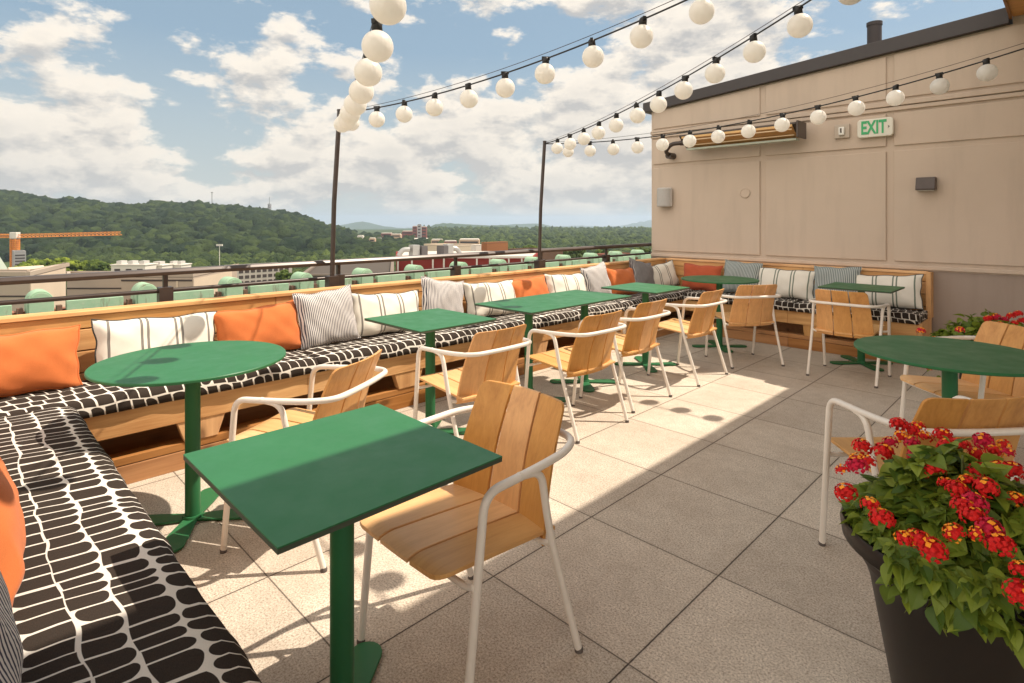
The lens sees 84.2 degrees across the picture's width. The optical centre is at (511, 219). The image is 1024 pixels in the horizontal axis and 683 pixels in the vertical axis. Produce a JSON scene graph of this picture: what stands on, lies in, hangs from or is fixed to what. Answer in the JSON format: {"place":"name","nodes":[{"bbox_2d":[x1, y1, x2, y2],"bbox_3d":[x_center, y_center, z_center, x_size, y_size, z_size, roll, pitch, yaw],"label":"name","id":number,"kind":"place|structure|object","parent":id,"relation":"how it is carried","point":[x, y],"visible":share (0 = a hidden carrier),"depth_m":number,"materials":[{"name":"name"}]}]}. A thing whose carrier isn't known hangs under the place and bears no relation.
{"place":"outdoors","nodes":[
{"label":"outdoors","id":0,"kind":"place"},
{"bbox_2d":[12,250,25,266],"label":"office block","id":1,"kind":"structure","parent":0,"point":[18,256],"depth_m":211.43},
{"bbox_2d":[7,265,43,268],"bbox_3d":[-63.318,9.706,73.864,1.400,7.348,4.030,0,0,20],"label":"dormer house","id":2,"kind":"structure","parent":0,"point":[30,267],"depth_m":73.81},
{"bbox_2d":[0,263,69,310],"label":"commercial building","id":3,"kind":"structure","parent":0,"point":[21,291],"depth_m":47.95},
{"bbox_2d":[110,260,157,270],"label":"warehouse","id":4,"kind":"structure","parent":0,"point":[122,265],"depth_m":118.00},
{"bbox_2d":[66,264,238,301],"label":"commercial building","id":5,"kind":"structure","parent":0,"point":[83,287],"depth_m":60.00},
{"bbox_2d":[170,261,191,267],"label":"warehouse","id":6,"kind":"structure","parent":0,"point":[179,264],"depth_m":126.60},
{"bbox_2d":[4,230,411,267],"bbox_3d":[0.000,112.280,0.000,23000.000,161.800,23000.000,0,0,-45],"label":"ground","id":7,"kind":"structure","parent":0,"point":[7,264],"depth_m":1547.24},
{"bbox_2d":[0,258,6,268],"bbox_3d":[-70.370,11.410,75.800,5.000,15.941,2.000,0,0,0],"label":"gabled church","id":8,"kind":"structure","parent":7,"relation":"on","point":[2,265],"depth_m":76.46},
{"bbox_2d":[14,261,32,266],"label":"broadleaf tree","id":9,"kind":"object","parent":7,"relation":"on","point":[22,264],"visible":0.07,"depth_m":169.56,"materials":[{"name":"green plant"}]},
{"bbox_2d":[27,258,46,266],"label":"broadleaf tree","id":10,"kind":"object","parent":7,"relation":"on","point":[33,262],"visible":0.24,"depth_m":175.12,"materials":[{"name":"green plant"}]},
{"bbox_2d":[43,257,58,265],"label":"broadleaf tree","id":11,"kind":"object","parent":7,"relation":"on","point":[48,261],"visible":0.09,"depth_m":181.06,"materials":[{"name":"green plant"}]},
{"bbox_2d":[0,232,121,266],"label":"tower crane","id":12,"kind":"object","parent":7,"relation":"on","point":[14,237],"visible":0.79,"depth_m":299.34,"materials":[{"name":"orange paint"}]},
{"bbox_2d":[48,257,76,270],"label":"broadleaf tree","id":13,"kind":"object","parent":7,"relation":"on","point":[72,266],"visible":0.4,"depth_m":169.65,"materials":[{"name":"green plant"}]},
{"bbox_2d":[71,260,84,270],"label":"broadleaf tree","id":14,"kind":"object","parent":7,"relation":"on","point":[79,267],"visible":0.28,"depth_m":176.06,"materials":[{"name":"green plant"}]},
{"bbox_2d":[83,259,106,270],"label":"broadleaf tree","id":15,"kind":"object","parent":7,"relation":"on","point":[95,265],"visible":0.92,"depth_m":168.99,"materials":[{"name":"green plant"}]},
{"bbox_2d":[103,262,110,270],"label":"broadleaf tree","id":16,"kind":"object","parent":7,"relation":"on","point":[108,267],"visible":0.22,"depth_m":175.50,"materials":[{"name":"green plant"}]},
{"bbox_2d":[153,261,173,268],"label":"warehouse","id":17,"kind":"structure","parent":7,"relation":"on","point":[161,264],"depth_m":123.13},
{"bbox_2d":[237,262,291,289],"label":"parking structure","id":18,"kind":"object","parent":7,"relation":"on","point":[256,275],"visible":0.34,"depth_m":153.87,"materials":[{"name":"grey concrete"}]},
{"bbox_2d":[275,269,292,279],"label":"broadleaf tree","id":19,"kind":"object","parent":7,"relation":"on","point":[285,274],"visible":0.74,"depth_m":118.95,"materials":[{"name":"green plant"}]},
{"bbox_2d":[26,225,651,295],"bbox_3d":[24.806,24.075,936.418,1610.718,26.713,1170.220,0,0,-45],"label":"valley forest","id":20,"kind":"object","parent":7,"relation":"on","point":[552,237],"visible":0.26,"depth_m":503.61,"materials":[{"name":"plant"}]},
{"bbox_2d":[402,231,411,236],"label":"city building","id":21,"kind":"structure","parent":7,"relation":"on","point":[408,233],"depth_m":730.00,"materials":[{"name":"red brick"}]},
{"bbox_2d":[412,226,416,237],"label":"city building","id":22,"kind":"structure","parent":7,"relation":"on","point":[414,230],"depth_m":720.00,"materials":[{"name":"red brick"}]},
{"bbox_2d":[417,224,421,237],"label":"city building","id":23,"kind":"structure","parent":7,"relation":"on","point":[419,230],"depth_m":716.00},
{"bbox_2d":[422,226,426,237],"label":"city building","id":24,"kind":"structure","parent":7,"relation":"on","point":[424,231],"depth_m":720.00,"materials":[{"name":"red brick"}]},
{"bbox_2d":[481,241,507,250],"bbox_3d":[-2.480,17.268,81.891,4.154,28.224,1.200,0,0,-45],"label":"brick building","id":25,"kind":"structure","parent":7,"relation":"on","point":[495,246],"depth_m":81.02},
{"bbox_2d":[563,245,587,257],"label":"broadleaf tree","id":26,"kind":"object","parent":7,"relation":"on","point":[576,254],"visible":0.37,"depth_m":118.39,"materials":[{"name":"green plant"}]},
{"bbox_2d":[634,247,651,252],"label":"broadleaf tree","id":27,"kind":"object","parent":7,"relation":"on","point":[644,249],"visible":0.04,"depth_m":138.97,"materials":[{"name":"green plant"}]},
{"bbox_2d":[304,262,393,283],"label":"commercial building","id":28,"kind":"structure","parent":0,"point":[324,271],"depth_m":50.81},
{"bbox_2d":[351,223,519,229],"bbox_3d":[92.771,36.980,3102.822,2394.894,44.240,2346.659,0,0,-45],"label":"hill","id":29,"kind":"structure","parent":0,"point":[450,225],"depth_m":2752.78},
{"bbox_2d":[424,243,474,250],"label":"commercial building","id":30,"kind":"structure","parent":0,"point":[461,247],"depth_m":135.47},
{"bbox_2d":[396,251,537,274],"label":"maroon building","id":31,"kind":"structure","parent":0,"point":[446,262],"depth_m":62.00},
{"bbox_2d":[397,245,427,255],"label":"roof duct","id":32,"kind":"object","parent":31,"relation":"on","point":[416,250],"visible":0.9,"depth_m":65.80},
{"bbox_2d":[437,244,461,253],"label":"roof duct","id":33,"kind":"object","parent":31,"relation":"on","point":[446,248],"visible":0.78,"depth_m":67.69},
{"bbox_2d":[459,238,479,243],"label":"city building","id":34,"kind":"structure","parent":0,"point":[469,240],"depth_m":480.00,"materials":[{"name":"beige concrete"}]},
{"bbox_2d":[471,244,480,250],"bbox_3d":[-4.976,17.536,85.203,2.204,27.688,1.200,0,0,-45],"label":"commercial building","id":35,"kind":"structure","parent":0,"point":[476,247],"depth_m":84.40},
{"bbox_2d":[340,221,651,228],"bbox_3d":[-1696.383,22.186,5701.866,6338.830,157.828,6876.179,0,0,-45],"label":"hill","id":36,"kind":"structure","parent":0,"point":[361,225],"depth_m":4821.66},
{"bbox_2d":[0,0,1004,227],"label":"sky","id":37,"kind":"structure","parent":0,"point":[125,101],"materials":[{"name":"blue"}]},
{"bbox_2d":[408,220,651,227],"bbox_3d":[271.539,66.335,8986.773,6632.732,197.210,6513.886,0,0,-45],"label":"hill","id":38,"kind":"structure","parent":0,"point":[647,223],"depth_m":8048.88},
{"bbox_2d":[508,248,562,259],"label":"commercial building","id":39,"kind":"structure","parent":0,"point":[549,255],"depth_m":97.25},
{"bbox_2d":[127,332,1023,682],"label":"terrace floor","id":40,"kind":"structure","parent":0,"point":[687,524],"depth_m":2.28,"materials":[{"name":"tile"}]},
{"bbox_2d":[84,340,285,552],"bbox_3d":[-1.473,1.008,2.615,0.800,0.736,0.800,0,0,-45],"label":"round table","id":41,"kind":"object","parent":40,"relation":"on","point":[192,366],"visible":0.85,"depth_m":2.58,"materials":[{"name":"green metal"}]},
{"bbox_2d":[220,349,387,572],"bbox_3d":[-0.899,0.992,2.543,0.576,0.777,0.567,0,0,15],"label":"armchair","id":42,"kind":"object","parent":40,"relation":"on","point":[346,388],"visible":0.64,"depth_m":2.38,"materials":[{"name":"wood"}]},
{"bbox_2d":[183,403,501,682],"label":"square table","id":43,"kind":"object","parent":40,"relation":"on","point":[336,477],"visible":1,"depth_m":1.50,"materials":[{"name":"green metal"}]},
{"bbox_2d":[0,258,691,483],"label":"plank bench","id":44,"kind":"object","parent":40,"relation":"on","point":[141,443],"visible":0.18,"depth_m":3.46,"materials":[{"name":"brown wood"}]},
{"bbox_2d":[0,350,318,418],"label":"seat cushion","id":45,"kind":"object","parent":44,"relation":"on","point":[87,399],"visible":0.41,"depth_m":2.98,"materials":[{"name":"black fabric"}]},
{"bbox_2d":[0,324,82,396],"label":"throw pillow","id":46,"kind":"object","parent":45,"relation":"on","point":[37,360],"visible":0.97,"depth_m":2.93,"materials":[{"name":"orange fabric"}]},
{"bbox_2d":[89,311,216,382],"bbox_3d":[-2.098,0.735,3.365,0.666,0.356,0.160,3,-19,-44],"label":"throw pillow","id":47,"kind":"object","parent":45,"relation":"on","point":[113,338],"visible":0.65,"depth_m":3.29,"materials":[{"name":"beige fabric"}]},
{"bbox_2d":[213,300,300,349],"bbox_3d":[-1.679,0.737,3.782,0.571,0.351,0.158,-4,-14,-46],"label":"throw pillow","id":48,"kind":"object","parent":45,"relation":"on","point":[276,324],"visible":0.79,"depth_m":3.75,"materials":[{"name":"orange fabric"}]},
{"bbox_2d":[292,321,510,371],"bbox_3d":[-0.807,0.933,4.461,1.745,0.098,0.521,0,0,-45],"label":"seat cushion","id":49,"kind":"object","parent":44,"relation":"on","point":[389,344],"visible":0.56,"depth_m":4.14,"materials":[{"name":"black fabric"}]},
{"bbox_2d":[292,284,360,348],"bbox_3d":[-1.332,0.700,4.100,0.462,0.416,0.148,-6,-9,-46],"label":"throw pillow","id":50,"kind":"object","parent":49,"relation":"on","point":[326,317],"visible":0.96,"depth_m":4.03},
{"bbox_2d":[352,289,418,336],"bbox_3d":[-0.985,0.731,4.474,0.661,0.350,0.158,4,-20,-44],"label":"throw pillow","id":51,"kind":"object","parent":49,"relation":"on","point":[372,305],"visible":0.61,"depth_m":4.37,"materials":[{"name":"beige fabric"}]},
{"bbox_2d":[421,276,463,312],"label":"throw pillow","id":52,"kind":"object","parent":49,"relation":"on","point":[447,295],"visible":0.59,"depth_m":4.78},
{"bbox_2d":[488,301,625,328],"bbox_3d":[0.433,0.933,5.697,1.745,0.098,0.521,0,0,-45],"label":"seat cushion","id":53,"kind":"object","parent":44,"relation":"on","point":[545,319],"visible":0.47,"depth_m":5.41,"materials":[{"name":"black fabric"}]},
{"bbox_2d":[463,279,516,316],"bbox_3d":[-0.193,0.733,5.265,0.663,0.355,0.160,3,-19,-44],"label":"throw pillow","id":54,"kind":"object","parent":53,"relation":"on","point":[480,292],"visible":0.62,"depth_m":5.16,"materials":[{"name":"beige fabric"}]},
{"bbox_2d":[512,274,548,297],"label":"throw pillow","id":55,"kind":"object","parent":53,"relation":"on","point":[535,285],"visible":0.45,"depth_m":5.58,"materials":[{"name":"orange fabric"}]},
{"bbox_2d":[543,273,586,292],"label":"throw pillow","id":56,"kind":"object","parent":53,"relation":"on","point":[561,282],"visible":0.62,"depth_m":5.95,"materials":[{"name":"beige fabric"}]},
{"bbox_2d":[580,261,611,292],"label":"throw pillow","id":57,"kind":"object","parent":53,"relation":"on","point":[596,278],"visible":0.66,"depth_m":6.30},
{"bbox_2d":[612,289,694,308],"bbox_3d":[1.669,0.933,6.928,1.735,0.098,0.521,0,0,-45],"label":"seat cushion","id":58,"kind":"object","parent":44,"relation":"on","point":[635,300],"visible":0.3,"depth_m":6.68,"materials":[{"name":"black fabric"}]},
{"bbox_2d":[606,267,636,294],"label":"throw pillow","id":59,"kind":"object","parent":58,"relation":"on","point":[619,276],"visible":0.56,"depth_m":6.66,"materials":[{"name":"orange fabric"}]},
{"bbox_2d":[629,257,654,283],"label":"throw pillow","id":60,"kind":"object","parent":58,"relation":"on","point":[643,272],"visible":0.61,"depth_m":6.96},
{"bbox_2d":[652,260,679,285],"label":"throw pillow","id":61,"kind":"object","parent":58,"relation":"on","point":[664,273],"visible":0.52,"depth_m":7.36,"materials":[{"name":"beige fabric"}]},
{"bbox_2d":[364,308,496,434],"bbox_3d":[-0.531,1.008,3.685,0.600,0.736,0.620,0,0,-45],"label":"square table","id":62,"kind":"object","parent":40,"relation":"on","point":[429,323],"visible":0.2,"depth_m":3.65,"materials":[{"name":"green metal"}]},
{"bbox_2d":[357,380,582,682],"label":"armchair","id":63,"kind":"object","parent":40,"relation":"on","point":[476,520],"visible":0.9,"depth_m":1.83,"materials":[{"name":"wood"}]},
{"bbox_2d":[413,324,531,436],"bbox_3d":[-0.226,0.992,3.343,0.567,0.777,0.576,0,0,-45],"label":"armchair","id":64,"kind":"object","parent":40,"relation":"on","point":[492,355],"visible":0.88,"depth_m":3.16,"materials":[{"name":"wood"}]},
{"bbox_2d":[474,290,631,401],"bbox_3d":[0.361,1.008,4.567,1.240,0.736,0.600,0,0,-45],"label":"double table","id":65,"kind":"object","parent":40,"relation":"on","point":[528,306],"visible":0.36,"depth_m":4.45,"materials":[{"name":"green metal"}]},
{"bbox_2d":[524,310,628,443],"bbox_3d":[0.433,0.992,3.858,0.567,0.777,0.576,0,0,-44],"label":"armchair","id":66,"kind":"object","parent":40,"relation":"on","point":[589,351],"visible":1,"depth_m":3.69,"materials":[{"name":"wood"}]},
{"bbox_2d":[579,299,671,412],"bbox_3d":[0.886,0.992,4.409,0.567,0.777,0.576,0,0,-45],"label":"armchair","id":67,"kind":"object","parent":40,"relation":"on","point":[639,337],"visible":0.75,"depth_m":4.22,"materials":[{"name":"wood"}]},
{"bbox_2d":[601,282,689,372],"bbox_3d":[1.272,1.008,5.404,0.600,0.736,0.600,0,0,-45],"label":"square table","id":68,"kind":"object","parent":40,"relation":"on","point":[645,289],"visible":0.82,"depth_m":5.37,"materials":[{"name":"green metal"}]},
{"bbox_2d":[647,288,727,386],"bbox_3d":[1.567,0.992,5.051,0.567,0.777,0.576,0,0,-45],"label":"armchair","id":69,"kind":"object","parent":40,"relation":"on","point":[700,324],"visible":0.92,"depth_m":4.88,"materials":[{"name":"wood"}]},
{"bbox_2d":[681,275,759,352],"bbox_3d":[2.257,1.008,6.170,0.800,0.736,0.800,0,0,-45],"label":"round table","id":70,"kind":"object","parent":40,"relation":"on","point":[719,281],"visible":0.81,"depth_m":6.14,"materials":[{"name":"green metal"}]},
{"bbox_2d":[705,284,784,368],"bbox_3d":[2.259,0.992,5.537,0.567,0.777,0.576,0,0,-10],"label":"armchair","id":71,"kind":"object","parent":40,"relation":"on","point":[755,314],"visible":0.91,"depth_m":5.35,"materials":[{"name":"wood"}]},
{"bbox_2d":[660,258,932,363],"bbox_3d":[3.013,0.949,6.560,0.590,0.862,2.940,0,0,-45],"label":"plank bench","id":72,"kind":"object","parent":40,"relation":"on","point":[793,329],"visible":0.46,"depth_m":6.11,"materials":[{"name":"brown wood"}]},
{"bbox_2d":[683,290,801,310],"bbox_3d":[2.739,0.933,6.728,0.501,0.098,1.265,0,0,-45],"label":"seat cushion","id":73,"kind":"object","parent":72,"relation":"on","point":[780,303],"visible":0.31,"depth_m":6.41,"materials":[{"name":"black fabric"}]},
{"bbox_2d":[681,263,722,290],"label":"throw pillow","id":74,"kind":"object","parent":73,"relation":"on","point":[690,269],"visible":0.65,"depth_m":7.18,"materials":[{"name":"orange fabric"}]},
{"bbox_2d":[723,259,762,292],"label":"throw pillow","id":75,"kind":"object","parent":73,"relation":"on","point":[740,269],"visible":0.65,"depth_m":6.84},
{"bbox_2d":[792,300,927,324],"bbox_3d":[3.584,0.933,5.880,0.501,0.098,1.120,0,0,-45],"label":"seat cushion","id":76,"kind":"object","parent":72,"relation":"on","point":[909,316],"visible":0.49,"depth_m":5.55,"materials":[{"name":"black fabric"}]},
{"bbox_2d":[758,267,814,299],"bbox_3d":[3.132,0.733,6.511,0.659,0.360,0.159,1,-14,45],"label":"throw pillow","id":77,"kind":"object","parent":76,"relation":"on","point":[796,284],"visible":0.79,"depth_m":6.41,"materials":[{"name":"beige fabric"}]},
{"bbox_2d":[813,266,861,302],"bbox_3d":[3.505,0.703,6.134,0.474,0.422,0.148,-3,-17,45],"label":"throw pillow","id":78,"kind":"object","parent":76,"relation":"on","point":[824,275],"visible":0.56,"depth_m":6.12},
{"bbox_2d":[849,274,923,309],"bbox_3d":[3.825,0.726,5.817,0.664,0.360,0.159,-4,-18,44],"label":"throw pillow","id":79,"kind":"object","parent":76,"relation":"on","point":[909,296],"visible":0.71,"depth_m":5.69,"materials":[{"name":"beige fabric"}]},
{"bbox_2d":[643,8,1023,335],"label":"stucco wall","id":80,"kind":"structure","parent":40,"relation":"on","point":[820,194],"depth_m":6.04,"materials":[{"name":"paint"}]},
{"bbox_2d":[657,188,671,206],"bbox_3d":[2.089,-0.310,7.771,0.169,0.260,0.210,0,0,-45],"label":"wall speaker","id":81,"kind":"object","parent":80,"relation":"attached to","point":[664,197],"depth_m":7.69,"materials":[{"name":"grey plastic"}]},
{"bbox_2d":[664,120,805,159],"bbox_3d":[2.673,-0.965,7.026,0.385,0.280,1.770,0,0,-45],"label":"patio heater","id":82,"kind":"object","parent":80,"relation":"attached to","point":[768,134],"visible":0.88,"depth_m":6.77,"materials":[{"name":"brown metal"}]},
{"bbox_2d":[740,188,749,197],"bbox_3d":[2.895,-0.335,7.043,0.012,0.124,0.124,0,0,-45],"label":"blank cap","id":83,"kind":"object","parent":80,"relation":"attached to","point":[744,192],"visible":1,"depth_m":7.04,"materials":[{"name":"beige paint"}]},
{"bbox_2d":[834,124,849,138],"bbox_3d":[3.640,-0.980,6.260,0.060,0.150,0.150,0,0,-45],"label":"wall alarm","id":84,"kind":"object","parent":80,"relation":"attached to","point":[842,131],"depth_m":6.24,"materials":[{"name":"white plastic"}]},
{"bbox_2d":[866,20,882,43],"bbox_3d":[4.276,-2.000,6.689,0.164,0.660,0.164,0,0,-45],"label":"vent pipe","id":85,"kind":"object","parent":80,"relation":"attached to","point":[874,30],"visible":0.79,"depth_m":6.63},
{"bbox_2d":[857,117,893,138],"bbox_3d":[3.867,-0.980,6.034,0.055,0.196,0.330,0,0,-45],"label":"exit sign","id":86,"kind":"object","parent":80,"relation":"attached to","point":[876,127],"visible":1,"depth_m":6.01,"materials":[{"name":"white plastic"}]},
{"bbox_2d":[915,177,936,190],"bbox_3d":[4.164,-0.361,5.703,0.110,0.137,0.164,0,0,-45],"label":"wall light","id":87,"kind":"object","parent":80,"relation":"attached to","point":[926,184],"visible":1,"depth_m":5.67,"materials":[{"name":"grey metal"}]},
{"bbox_2d":[806,289,890,387],"bbox_3d":[2.973,0.992,5.010,0.576,0.777,0.567,0,0,-45],"label":"armchair","id":88,"kind":"object","parent":40,"relation":"on","point":[842,324],"visible":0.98,"depth_m":4.87,"materials":[{"name":"wood"}]},
{"bbox_2d":[818,282,904,370],"bbox_3d":[3.354,1.008,5.446,0.560,0.736,0.600,0,0,-45],"label":"square table","id":89,"kind":"object","parent":40,"relation":"on","point":[860,358],"visible":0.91,"depth_m":5.42,"materials":[{"name":"green metal"}]},
{"bbox_2d":[818,395,1023,546],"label":"armchair","id":90,"kind":"object","parent":40,"relation":"on","point":[964,417],"visible":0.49,"depth_m":1.96,"materials":[{"name":"beige metal"}]},
{"bbox_2d":[840,506,1023,682],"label":"planter pot","id":91,"kind":"object","parent":40,"relation":"on","point":[918,648],"visible":0.36,"depth_m":1.39,"materials":[{"name":"brown plastic"}]},
{"bbox_2d":[834,417,1023,668],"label":"lantana plant","id":92,"kind":"object","parent":91,"relation":"in","point":[953,532],"visible":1,"depth_m":1.36,"materials":[{"name":"green plant"}]},
{"bbox_2d":[854,335,1023,397],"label":"round table","id":93,"kind":"object","parent":40,"relation":"on","point":[950,359],"visible":0.52,"depth_m":2.72,"materials":[{"name":"green metal"}]},
{"bbox_2d":[899,321,1023,418],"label":"armchair","id":94,"kind":"object","parent":40,"relation":"on","point":[983,386],"visible":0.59,"depth_m":3.26,"materials":[{"name":"wood"}]},
{"bbox_2d":[1003,0,1023,18],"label":"timber canopy","id":95,"kind":"object","parent":40,"relation":"on","point":[1014,8],"visible":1,"depth_m":5.04,"materials":[{"name":"brown wood"}]},
{"bbox_3d":[-1.560,0.949,1.700,0.650,0.862,3.370,0,0,-45],"label":"plank bench","id":96,"kind":"object","parent":40,"relation":"on","visible":0},
{"bbox_2d":[0,406,261,682],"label":"seat cushion","id":97,"kind":"object","parent":96,"relation":"on","point":[108,592],"visible":0.98,"depth_m":1.40,"materials":[{"name":"black fabric"}]},
{"bbox_2d":[0,571,23,682],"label":"throw pillow","id":98,"kind":"object","parent":97,"relation":"on","point":[11,656],"visible":1,"depth_m":0.97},
{"bbox_2d":[0,457,25,605],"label":"throw pillow","id":99,"kind":"object","parent":97,"relation":"on","point":[12,540],"visible":0.8,"depth_m":1.32,"materials":[{"name":"orange fabric"}]},
{"bbox_3d":[3.652,1.170,4.350,0.480,0.420,0.480,0,0,-45],"label":"planter pot","id":100,"kind":"object","parent":40,"relation":"on","visible":0},
{"bbox_2d":[916,309,1023,376],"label":"lantana plant","id":101,"kind":"object","parent":100,"relation":"in","point":[971,326],"visible":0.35,"depth_m":4.32,"materials":[{"name":"green plant"}]},
{"bbox_3d":[4.595,4.480,19.473,46.000,0.400,11.900,0,0,-45],"label":"lower roof","id":102,"kind":"object","parent":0,"visible":0},
{"bbox_2d":[0,250,651,315],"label":"copper parapet","id":103,"kind":"structure","parent":102,"relation":"on","point":[29,308],"depth_m":10.37,"materials":[{"name":"metal"}]},
{"bbox_3d":[-1.310,2.495,4.927,9.500,3.770,0.330,0,0,-45],"label":"parapet wall","id":104,"kind":"object","parent":102,"relation":"on","visible":0},
{"bbox_2d":[0,243,651,305],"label":"guard rail","id":105,"kind":"object","parent":104,"relation":"on","point":[165,292],"visible":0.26,"depth_m":4.21,"materials":[{"name":"brown metal"}]},
{"bbox_2d":[325,109,340,286],"bbox_3d":[-1.427,-0.143,4.567,0.106,1.506,0.135,0,0,-45],"label":"light pole","id":106,"kind":"object","parent":104,"relation":"on","point":[332,279],"visible":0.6,"depth_m":4.56,"materials":[{"name":"brown metal"}]},
{"bbox_2d":[334,0,406,132],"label":"string lights","id":107,"kind":"object","parent":106,"relation":"hanging from","point":[377,46],"visible":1,"depth_m":2.43,"materials":[{"name":"glass"}]},
{"bbox_2d":[349,0,714,130],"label":"string lights","id":108,"kind":"object","parent":106,"relation":"hanging from","point":[701,12],"visible":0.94,"depth_m":3.32,"materials":[{"name":"glass"}]},
{"bbox_2d":[534,141,547,268],"bbox_3d":[0.330,-0.138,6.318,0.106,1.496,0.135,0,0,-45],"label":"light pole","id":109,"kind":"object","parent":104,"relation":"on","point":[539,263],"visible":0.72,"depth_m":6.31,"materials":[{"name":"brown metal"}]},
{"bbox_2d":[545,0,860,153],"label":"string lights","id":110,"kind":"object","parent":109,"relation":"hanging from","point":[800,24],"visible":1,"depth_m":3.75,"materials":[{"name":"glass"}]},
{"bbox_2d":[548,43,1023,156],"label":"string lights","id":111,"kind":"object","parent":109,"relation":"hanging from","point":[940,84],"visible":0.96,"depth_m":4.68,"materials":[{"name":"glass"}]},
{"bbox_3d":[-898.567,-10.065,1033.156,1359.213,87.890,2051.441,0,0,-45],"label":"wooded hill","id":112,"kind":"structure","parent":0,"visible":0},
{"bbox_2d":[0,189,427,261],"bbox_3d":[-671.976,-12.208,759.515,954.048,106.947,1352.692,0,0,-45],"label":"ridge forest","id":113,"kind":"object","parent":112,"relation":"on","point":[159,226],"visible":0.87,"depth_m":536.92,"materials":[{"name":"plant"}]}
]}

